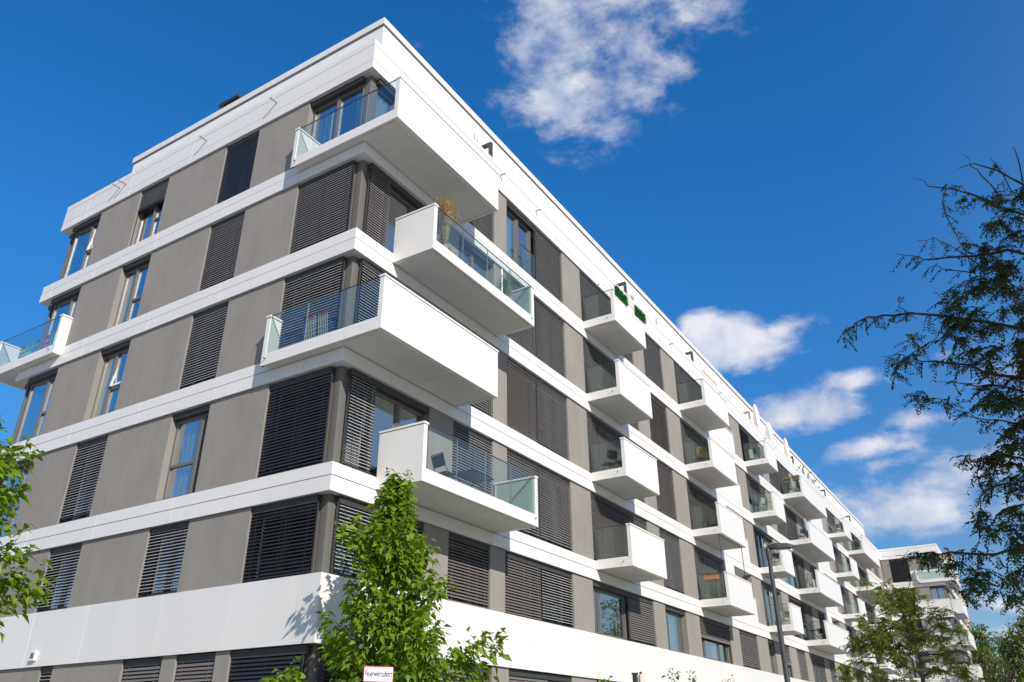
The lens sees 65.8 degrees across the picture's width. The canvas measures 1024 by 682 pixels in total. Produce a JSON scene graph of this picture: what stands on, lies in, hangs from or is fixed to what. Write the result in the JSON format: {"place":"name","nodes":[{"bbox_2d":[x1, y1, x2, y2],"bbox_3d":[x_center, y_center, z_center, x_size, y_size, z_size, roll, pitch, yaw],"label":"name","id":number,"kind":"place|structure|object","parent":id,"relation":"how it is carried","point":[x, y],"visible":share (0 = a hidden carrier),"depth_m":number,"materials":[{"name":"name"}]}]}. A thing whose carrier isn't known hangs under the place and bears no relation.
{"place":"outdoors","nodes":[
{"label":"outdoors","id":0,"kind":"place"},
{"bbox_2d":[0,0,1023,676],"label":"sky","id":1,"kind":"structure","parent":0,"point":[750,166],"materials":[{"name":"blue"}]},
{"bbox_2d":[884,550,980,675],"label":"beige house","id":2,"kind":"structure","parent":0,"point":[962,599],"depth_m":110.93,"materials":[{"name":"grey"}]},
{"bbox_3d":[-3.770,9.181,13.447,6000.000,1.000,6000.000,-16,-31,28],"label":"ground","id":3,"kind":"structure","parent":0,"visible":0},
{"bbox_2d":[0,416,58,641],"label":"garden tree","id":4,"kind":"object","parent":3,"relation":"on","point":[11,469],"visible":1,"depth_m":9.20,"materials":[{"name":"green plant"}]},
{"bbox_2d":[363,666,393,681],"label":"fire access sign","id":5,"kind":"object","parent":3,"relation":"on","point":[377,673],"visible":1,"depth_m":12.55,"materials":[{"name":"white metal"}]},
{"bbox_2d":[259,467,511,681],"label":"garden tree","id":6,"kind":"object","parent":3,"relation":"on","point":[394,550],"visible":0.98,"depth_m":14.19,"materials":[{"name":"green plant"}]},
{"bbox_2d":[0,17,905,681],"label":"apartment building","id":7,"kind":"structure","parent":3,"relation":"on","point":[220,441],"depth_m":22.53,"materials":[{"name":"white plaster"},{"name":"grey plaster"},{"name":"glass"}]},
{"bbox_2d":[0,458,32,537],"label":"window","id":8,"kind":"structure","parent":7,"relation":"in","point":[25,473],"depth_m":23.93,"materials":[{"name":"blue"}]},
{"bbox_2d":[12,384,30,443],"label":"window","id":9,"kind":"structure","parent":7,"relation":"in","point":[27,386],"depth_m":25.90,"materials":[{"name":"grey metal"}]},
{"bbox_2d":[14,368,57,443],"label":"window","id":10,"kind":"structure","parent":7,"relation":"in","point":[34,413],"depth_m":25.33,"materials":[{"name":"blue glass"}]},
{"bbox_2d":[38,305,54,348],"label":"window","id":11,"kind":"structure","parent":7,"relation":"in","point":[50,308],"depth_m":27.37,"materials":[{"name":"grey"}]},
{"bbox_2d":[40,667,52,681],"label":"window","id":12,"kind":"structure","parent":7,"relation":"in","point":[45,670],"depth_m":19.46,"materials":[{"name":"grey metal"}]},
{"bbox_2d":[36,543,82,612],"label":"window","id":13,"kind":"structure","parent":7,"relation":"in","point":[69,552],"depth_m":20.79,"materials":[{"name":"grey metal"}]},
{"bbox_2d":[44,287,80,346],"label":"window","id":14,"kind":"structure","parent":7,"relation":"in","point":[65,304],"depth_m":26.92,"materials":[{"name":"blue glass"}]},
{"bbox_2d":[59,233,75,279],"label":"window","id":15,"kind":"structure","parent":7,"relation":"in","point":[72,236],"depth_m":28.62,"materials":[{"name":"grey"}]},
{"bbox_2d":[55,435,107,524],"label":"window","id":16,"kind":"structure","parent":7,"relation":"in","point":[92,451],"depth_m":22.05,"materials":[{"name":"grey metal"}]},
{"bbox_2d":[63,213,101,277],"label":"window","id":17,"kind":"structure","parent":7,"relation":"in","point":[85,232],"depth_m":28.07,"materials":[{"name":"blue glass"}]},
{"bbox_2d":[90,339,130,418],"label":"window","id":18,"kind":"structure","parent":7,"relation":"in","point":[116,356],"depth_m":23.50,"materials":[{"name":"blue glass"}]},
{"bbox_2d":[113,254,150,326],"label":"window","id":19,"kind":"structure","parent":7,"relation":"in","point":[129,303],"depth_m":24.88,"materials":[{"name":"blue"}]},
{"bbox_2d":[121,657,162,681],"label":"window","id":20,"kind":"structure","parent":7,"relation":"in","point":[151,665],"depth_m":17.64,"materials":[{"name":"grey metal"}]},
{"bbox_2d":[130,177,169,245],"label":"window","id":21,"kind":"structure","parent":7,"relation":"in","point":[152,202],"depth_m":26.16,"materials":[{"name":"grey"}]},
{"bbox_2d":[138,521,188,597],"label":"window","id":22,"kind":"structure","parent":7,"relation":"in","point":[175,531],"depth_m":18.85,"materials":[{"name":"grey metal"}]},
{"bbox_2d":[154,404,209,501],"bbox_3d":[-8.161,2.845,19.990,1.490,2.376,0.395,-16,-31,28],"label":"window","id":23,"kind":"structure","parent":7,"relation":"in","point":[189,431],"depth_m":20.16,"materials":[{"name":"blue glass"}]},
{"bbox_2d":[174,653,215,681],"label":"window","id":24,"kind":"structure","parent":7,"relation":"in","point":[197,662],"depth_m":16.78,"materials":[{"name":"grey metal"}]},
{"bbox_2d":[176,301,228,390],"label":"window","id":25,"kind":"structure","parent":7,"relation":"in","point":[214,314],"depth_m":21.38,"materials":[{"name":"grey metal"}]},
{"bbox_2d":[199,211,244,290],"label":"window","id":26,"kind":"structure","parent":7,"relation":"in","point":[230,224],"depth_m":22.70,"materials":[{"name":"grey metal"}]},
{"bbox_2d":[217,130,259,203],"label":"window","id":27,"kind":"structure","parent":7,"relation":"in","point":[242,156],"depth_m":24.13,"materials":[{"name":"grey"}]},
{"bbox_2d":[228,645,311,681],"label":"window","id":28,"kind":"structure","parent":7,"relation":"in","point":[266,657],"depth_m":15.78,"materials":[{"name":"grey metal"}]},
{"bbox_2d":[242,495,321,582],"bbox_3d":[-4.912,4.265,16.938,2.025,1.698,0.281,-16,-31,28],"label":"corner window","id":29,"kind":"structure","parent":7,"relation":"in","point":[287,508],"depth_m":16.90,"materials":[{"name":"grey metal"}]},
{"bbox_2d":[254,367,335,478],"bbox_3d":[-4.925,1.890,18.139,2.025,2.376,0.281,-16,-31,28],"label":"corner window","id":30,"kind":"structure","parent":7,"relation":"in","point":[302,383],"depth_m":18.10,"materials":[{"name":"grey metal"}]},
{"bbox_2d":[279,256,346,348],"bbox_3d":[-4.940,-0.786,19.494,2.025,2.376,0.281,-16,-31,28],"label":"corner window","id":31,"kind":"structure","parent":7,"relation":"in","point":[314,275],"depth_m":19.57,"materials":[{"name":"grey metal"}]},
{"bbox_2d":[303,308,331,340],"bbox_3d":[-4.595,-0.296,18.657,0.888,0.828,0.119,-16,-31,28],"label":"clothes rack","id":32,"kind":"object","parent":7,"relation":"on","point":[313,316],"visible":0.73,"depth_m":18.69,"materials":[{"name":"white metal"}]},
{"bbox_2d":[290,160,356,253],"bbox_3d":[-4.955,-3.463,20.849,2.025,2.376,0.281,-16,-31,28],"label":"corner window","id":33,"kind":"structure","parent":7,"relation":"in","point":[326,181],"depth_m":20.83,"materials":[{"name":"grey metal"}]},
{"bbox_2d":[311,76,365,146],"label":"corner window","id":34,"kind":"structure","parent":7,"relation":"in","point":[324,128],"depth_m":22.60,"materials":[{"name":"blue glass"}]},
{"bbox_2d":[318,645,395,681],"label":"window","id":35,"kind":"structure","parent":7,"relation":"in","point":[321,665],"depth_m":15.47,"materials":[{"name":"grey"}]},
{"bbox_2d":[353,259,383,323],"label":"corner window","id":36,"kind":"structure","parent":7,"relation":"in","point":[364,266],"depth_m":19.52,"materials":[{"name":"grey metal"}]},
{"bbox_2d":[328,496,422,580],"bbox_3d":[-3.006,4.620,17.661,0.391,1.698,2.915,-16,-31,28],"label":"corner window","id":37,"kind":"structure","parent":7,"relation":"in","point":[336,563],"depth_m":16.91,"materials":[{"name":"grey metal"}]},
{"bbox_2d":[373,79,394,118],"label":"corner window","id":38,"kind":"structure","parent":7,"relation":"in","point":[380,106],"depth_m":22.50,"materials":[{"name":"blue glass"}]},
{"bbox_2d":[339,368,428,476],"bbox_3d":[-3.018,2.246,18.862,0.389,2.376,2.915,-16,-31,28],"label":"corner window","id":39,"kind":"structure","parent":7,"relation":"in","point":[353,397],"depth_m":18.30,"materials":[{"name":"grey metal"}]},
{"bbox_2d":[362,163,424,247],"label":"corner window","id":40,"kind":"structure","parent":7,"relation":"in","point":[374,172],"depth_m":20.90,"materials":[{"name":"grey metal"}]},
{"bbox_2d":[431,452,455,478],"bbox_3d":[-1.606,3.187,18.931,0.440,0.897,0.560,-24,-35,39],"label":"folding chair","id":41,"kind":"object","parent":7,"relation":"on","point":[438,461],"visible":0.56,"depth_m":18.89,"materials":[{"name":"grey fabric"}]},
{"bbox_2d":[434,193,458,249],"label":"ornamental grass","id":42,"kind":"object","parent":7,"relation":"on","point":[444,221],"depth_m":21.11,"materials":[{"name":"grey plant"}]},
{"bbox_2d":[447,533,488,608],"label":"window","id":43,"kind":"structure","parent":7,"relation":"in","point":[465,544],"depth_m":20.25,"materials":[{"name":"grey metal"}]},
{"bbox_2d":[449,664,489,681],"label":"ground floor window","id":44,"kind":"structure","parent":7,"relation":"in","point":[474,666],"depth_m":19.17,"materials":[{"name":"grey metal"}]},
{"bbox_2d":[452,421,491,495],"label":"window","id":45,"kind":"structure","parent":7,"relation":"in","point":[469,436],"depth_m":21.72,"materials":[{"name":"grey metal"}]},
{"bbox_2d":[455,469,493,492],"bbox_3d":[-0.967,3.736,19.832,0.600,0.729,1.000,-16,-31,28],"label":"folding table","id":46,"kind":"object","parent":7,"relation":"on","point":[473,476],"visible":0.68,"depth_m":19.93,"materials":[{"name":"grey metal"}]},
{"bbox_2d":[459,235,492,280],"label":"window","id":47,"kind":"structure","parent":7,"relation":"in","point":[473,254],"depth_m":24.61,"materials":[{"name":"glass"}]},
{"bbox_2d":[469,213,492,242],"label":"window","id":48,"kind":"structure","parent":7,"relation":"in","point":[483,225],"depth_m":25.61,"materials":[{"name":"grey metal"}]},
{"bbox_2d":[470,399,491,416],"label":"window","id":49,"kind":"structure","parent":7,"relation":"in","point":[486,403],"depth_m":22.98,"materials":[{"name":"grey metal"}]},
{"bbox_2d":[492,270,519,300],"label":"ornamental grass","id":50,"kind":"object","parent":7,"relation":"on","point":[507,289],"depth_m":23.33,"materials":[{"name":"green plant"}]},
{"bbox_2d":[506,200,561,302],"bbox_3d":[0.760,-3.075,28.319,0.281,2.376,3.930,-16,-31,28],"label":"window","id":51,"kind":"structure","parent":7,"relation":"in","point":[527,247],"depth_m":28.39,"materials":[{"name":"grey metal"}]},
{"bbox_2d":[507,275,564,377],"bbox_3d":[0.775,-0.399,26.964,0.281,2.376,3.930,-16,-31,28],"label":"balcony door","id":52,"kind":"structure","parent":7,"relation":"in","point":[543,340],"depth_m":27.46,"materials":[{"name":"grey"}]},
{"bbox_2d":[507,357,568,460],"bbox_3d":[0.789,2.278,25.609,0.281,2.376,3.930,-16,-31,28],"label":"balcony door","id":53,"kind":"structure","parent":7,"relation":"in","point":[543,407],"depth_m":25.83,"materials":[{"name":"grey metal"}]},
{"bbox_2d":[505,551,572,627],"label":"window","id":54,"kind":"structure","parent":7,"relation":"in","point":[560,577],"depth_m":22.94,"materials":[{"name":"grey metal"}]},
{"bbox_2d":[507,449,571,551],"bbox_3d":[0.804,4.954,24.254,0.281,2.376,3.930,-16,-31,28],"label":"balcony door","id":55,"kind":"structure","parent":7,"relation":"in","point":[553,489],"depth_m":24.93,"materials":[{"name":"grey metal"}]},
{"bbox_2d":[509,669,570,681],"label":"ground floor window","id":56,"kind":"structure","parent":7,"relation":"in","point":[514,675],"depth_m":21.59,"materials":[{"name":"grey metal"}]},
{"bbox_2d":[579,271,632,363],"bbox_3d":[3.861,-0.841,32.767,0.281,2.376,4.860,-16,-31,28],"label":"balcony door","id":57,"kind":"structure","parent":7,"relation":"in","point":[598,305],"depth_m":32.00,"materials":[{"name":"grey glass"}]},
{"bbox_2d":[601,449,617,470],"bbox_3d":[3.420,4.345,27.917,0.442,0.897,0.558,13,-30,-24],"label":"folding chair","id":58,"kind":"object","parent":7,"relation":"on","point":[611,454],"visible":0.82,"depth_m":27.86,"materials":[{"name":"grey fabric"}]},
{"bbox_2d":[583,339,637,429],"bbox_3d":[3.876,1.836,31.413,0.281,2.376,4.860,-16,-31,28],"label":"balcony door","id":59,"kind":"structure","parent":7,"relation":"in","point":[603,376],"depth_m":30.69,"materials":[{"name":"grey glass"}]},
{"bbox_2d":[586,411,643,502],"bbox_3d":[3.890,4.513,30.058,0.281,2.376,4.860,-16,-31,28],"label":"balcony door","id":60,"kind":"structure","parent":7,"relation":"in","point":[597,431],"depth_m":29.38,"materials":[{"name":"grey"}]},
{"bbox_2d":[614,285,627,305],"bbox_3d":[4.261,-1.764,30.694,0.118,0.528,1.209,-16,-31,28],"label":"hedge mat","id":61,"kind":"object","parent":7,"relation":"hanging from","point":[621,295],"visible":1,"depth_m":30.65,"materials":[{"name":"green plant"}]},
{"bbox_2d":[591,493,650,581],"bbox_3d":[3.905,7.189,28.703,0.281,2.376,4.860,-16,-31,28],"label":"balcony door","id":62,"kind":"structure","parent":7,"relation":"in","point":[609,542],"depth_m":28.21,"materials":[{"name":"grey"}]},
{"bbox_2d":[593,581,655,646],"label":"window","id":63,"kind":"structure","parent":7,"relation":"in","point":[619,614],"depth_m":27.51,"materials":[{"name":"grey"}]},
{"bbox_2d":[634,305,646,324],"bbox_3d":[5.224,-1.067,32.069,0.124,0.540,1.129,-16,-31,28],"label":"hedge mat","id":64,"kind":"object","parent":7,"relation":"hanging from","point":[639,314],"visible":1,"depth_m":31.99,"materials":[{"name":"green plant"}]},
{"bbox_2d":[643,335,662,389],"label":"window","id":65,"kind":"structure","parent":7,"relation":"in","point":[652,363],"depth_m":36.49,"materials":[{"name":"grey"}]},
{"bbox_2d":[649,395,669,453],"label":"window","id":66,"kind":"structure","parent":7,"relation":"in","point":[657,431],"depth_m":35.36,"materials":[{"name":"grey"}]},
{"bbox_2d":[656,460,675,520],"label":"window","id":67,"kind":"structure","parent":7,"relation":"in","point":[664,505],"depth_m":33.97,"materials":[{"name":"grey metal"}]},
{"bbox_2d":[659,528,684,594],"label":"window","id":68,"kind":"structure","parent":7,"relation":"in","point":[672,582],"depth_m":32.62,"materials":[{"name":"grey metal"}]},
{"bbox_2d":[665,605,684,652],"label":"window","id":69,"kind":"structure","parent":7,"relation":"in","point":[673,617],"depth_m":31.28,"materials":[{"name":"blue glass"}]},
{"bbox_2d":[674,363,702,403],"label":"balcony door","id":70,"kind":"structure","parent":7,"relation":"in","point":[688,391],"depth_m":39.82,"materials":[{"name":"grey glass"}]},
{"bbox_2d":[680,419,709,464],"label":"balcony door","id":71,"kind":"structure","parent":7,"relation":"in","point":[688,434],"depth_m":38.53,"materials":[{"name":"grey glass"}]},
{"bbox_2d":[695,447,705,461],"bbox_3d":[8.765,5.453,36.806,0.442,0.898,0.559,2,-27,-4],"label":"folding chair","id":72,"kind":"object","parent":7,"relation":"on","point":[701,450],"visible":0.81,"depth_m":36.73,"materials":[{"name":"brown wood"}]},
{"bbox_2d":[686,480,717,529],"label":"balcony door","id":73,"kind":"structure","parent":7,"relation":"in","point":[696,496],"depth_m":37.31,"materials":[{"name":"grey"}]},
{"bbox_2d":[693,546,726,599],"bbox_3d":[8.988,10.853,35.995,0.281,2.376,4.130,-16,-31,28],"label":"balcony door","id":74,"kind":"structure","parent":7,"relation":"in","point":[705,563],"depth_m":35.97,"materials":[{"name":"grey glass"}]},
{"bbox_2d":[702,572,718,580],"bbox_3d":[8.522,10.074,33.913,0.757,0.307,0.336,-16,-31,28],"label":"flower box","id":75,"kind":"object","parent":7,"relation":"attached to","point":[709,577],"visible":1,"depth_m":33.82,"materials":[{"name":"plastic"}]},
{"bbox_2d":[699,616,731,662],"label":"window","id":76,"kind":"structure","parent":7,"relation":"in","point":[713,634],"depth_m":34.72,"materials":[{"name":"grey"}]},
{"bbox_2d":[718,534,745,596],"bbox_3d":[9.889,10.294,35.207,0.032,2.790,3.229,-16,-31,28],"label":"balcony net frame","id":77,"kind":"object","parent":7,"relation":"on","point":[722,562],"visible":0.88,"depth_m":34.56,"materials":[{"name":"grey metal"}]},
{"bbox_2d":[739,630,759,669],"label":"window","id":78,"kind":"structure","parent":7,"relation":"in","point":[749,657],"depth_m":38.35,"materials":[{"name":"grey metal"}]},
{"bbox_2d":[738,424,762,476],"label":"balcony door","id":79,"kind":"structure","parent":7,"relation":"in","point":[745,438],"depth_m":47.69,"materials":[{"name":"grey glass"}]},
{"bbox_2d":[749,447,763,457],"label":"clothes airer","id":80,"kind":"object","parent":7,"relation":"on","point":[754,453],"visible":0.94,"depth_m":45.83,"materials":[{"name":"white metal"}]},
{"bbox_2d":[753,404,760,427],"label":"closed parasol","id":81,"kind":"object","parent":7,"relation":"on","point":[756,418],"visible":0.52,"depth_m":51.92,"materials":[{"name":"fabric"}]},
{"bbox_2d":[745,474,769,525],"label":"balcony door","id":82,"kind":"structure","parent":7,"relation":"in","point":[753,488],"depth_m":46.33,"materials":[{"name":"grey"}]},
{"bbox_2d":[753,526,772,567],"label":"balcony door","id":83,"kind":"structure","parent":7,"relation":"in","point":[761,539],"depth_m":44.89,"materials":[{"name":"blue"}]},
{"bbox_2d":[765,422,774,442],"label":"closed parasol","id":84,"kind":"object","parent":7,"relation":"on","point":[769,434],"visible":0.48,"depth_m":54.18,"materials":[{"name":"fabric"}]},
{"bbox_2d":[767,639,774,673],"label":"window","id":85,"kind":"structure","parent":7,"relation":"in","point":[770,642],"depth_m":41.60,"materials":[{"name":"grey glass"}]},
{"bbox_2d":[761,581,781,626],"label":"balcony door","id":86,"kind":"structure","parent":7,"relation":"in","point":[766,589],"depth_m":43.43,"materials":[{"name":"blue"}]},
{"bbox_2d":[769,462,789,494],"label":"balcony door","id":87,"kind":"structure","parent":7,"relation":"in","point":[776,480],"depth_m":52.77,"materials":[{"name":"grey"}]},
{"bbox_2d":[783,437,789,459],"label":"closed parasol","id":88,"kind":"object","parent":7,"relation":"on","point":[786,450],"visible":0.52,"depth_m":57.80,"materials":[{"name":"fabric"}]},
{"bbox_2d":[777,506,797,539],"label":"balcony door","id":89,"kind":"structure","parent":7,"relation":"in","point":[788,530],"depth_m":51.88,"materials":[{"name":"grey"}]},
{"bbox_2d":[785,553,806,588],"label":"balcony door","id":90,"kind":"structure","parent":7,"relation":"in","point":[797,581],"depth_m":50.94,"materials":[{"name":"grey glass"}]},
{"bbox_2d":[788,595,815,640],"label":"balcony door","id":91,"kind":"structure","parent":7,"relation":"in","point":[805,609],"depth_m":49.43,"materials":[{"name":"grey glass"}]},
{"bbox_2d":[796,649,808,680],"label":"window","id":92,"kind":"structure","parent":7,"relation":"in","point":[799,653],"depth_m":46.24,"materials":[{"name":"grey"}]},
{"bbox_2d":[811,654,826,681],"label":"window","id":93,"kind":"structure","parent":7,"relation":"in","point":[816,660],"depth_m":49.29,"materials":[{"name":"grey glass"}]},
{"bbox_2d":[817,610,825,638],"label":"window","id":94,"kind":"structure","parent":7,"relation":"in","point":[820,614],"depth_m":53.17,"materials":[{"name":"grey glass"}]},
{"bbox_2d":[826,509,836,533],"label":"balcony door","id":95,"kind":"structure","parent":7,"relation":"in","point":[831,522],"depth_m":64.68,"materials":[{"name":"grey"}]},
{"bbox_2d":[833,547,843,572],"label":"balcony door","id":96,"kind":"structure","parent":7,"relation":"in","point":[837,555],"depth_m":63.32,"materials":[{"name":"grey glass"}]},
{"bbox_2d":[840,586,851,613],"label":"balcony door","id":97,"kind":"structure","parent":7,"relation":"in","point":[846,606],"depth_m":62.11,"materials":[{"name":"grey glass"}]},
{"bbox_2d":[847,626,857,656],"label":"balcony door","id":98,"kind":"structure","parent":7,"relation":"in","point":[851,631],"depth_m":60.88,"materials":[{"name":"grey glass"}]},
{"bbox_2d":[858,568,866,585],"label":"balcony door","id":99,"kind":"structure","parent":7,"relation":"in","point":[860,571],"depth_m":71.10,"materials":[{"name":"grey glass"}]},
{"bbox_2d":[865,603,875,624],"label":"balcony door","id":100,"kind":"structure","parent":7,"relation":"in","point":[868,608],"depth_m":70.06,"materials":[{"name":"grey glass"}]},
{"bbox_2d":[830,574,992,681],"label":"slender tree","id":101,"kind":"object","parent":3,"relation":"on","point":[881,642],"visible":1,"depth_m":28.84,"materials":[{"name":"green plant"}]},
{"bbox_2d":[837,147,1023,614],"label":"locust tree","id":102,"kind":"object","parent":3,"relation":"on","point":[1000,401],"visible":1,"depth_m":6.04,"materials":[{"name":"green plant"}]},
{"bbox_2d":[878,543,984,681],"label":"apartment wing","id":103,"kind":"structure","parent":3,"relation":"on","point":[934,584],"depth_m":79.37,"materials":[{"name":"white plaster"},{"name":"grey plaster"},{"name":"glass"}]},
{"bbox_2d":[888,558,910,582],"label":"window blind","id":104,"kind":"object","parent":103,"relation":"in","point":[902,577],"depth_m":81.40,"materials":[{"name":"grey metal"}]},
{"bbox_2d":[929,585,945,598],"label":"window","id":105,"kind":"structure","parent":103,"relation":"in","point":[934,591],"depth_m":79.15,"materials":[{"name":"blue"}]},
{"bbox_2d":[965,620,1019,681],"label":"broadleaf tree","id":106,"kind":"object","parent":3,"relation":"on","point":[983,647],"visible":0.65,"depth_m":84.95,"materials":[{"name":"green plant"}]},
{"bbox_2d":[982,612,1023,681],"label":"broadleaf tree","id":107,"kind":"object","parent":3,"relation":"on","point":[1014,653],"visible":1,"depth_m":70.42,"materials":[{"name":"green plant"}]},
{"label":"lawn","id":108,"kind":"structure","parent":3,"relation":"on","visible":0},
{"bbox_2d":[661,667,696,681],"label":"garden shrub","id":109,"kind":"object","parent":108,"relation":"on","point":[678,677],"visible":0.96,"depth_m":13.37,"materials":[{"name":"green plant"}]},
{"bbox_2d":[765,543,794,681],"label":"street lamp","id":110,"kind":"object","parent":108,"relation":"on","point":[778,546],"visible":1,"depth_m":21.88,"materials":[{"name":"grey metal"}]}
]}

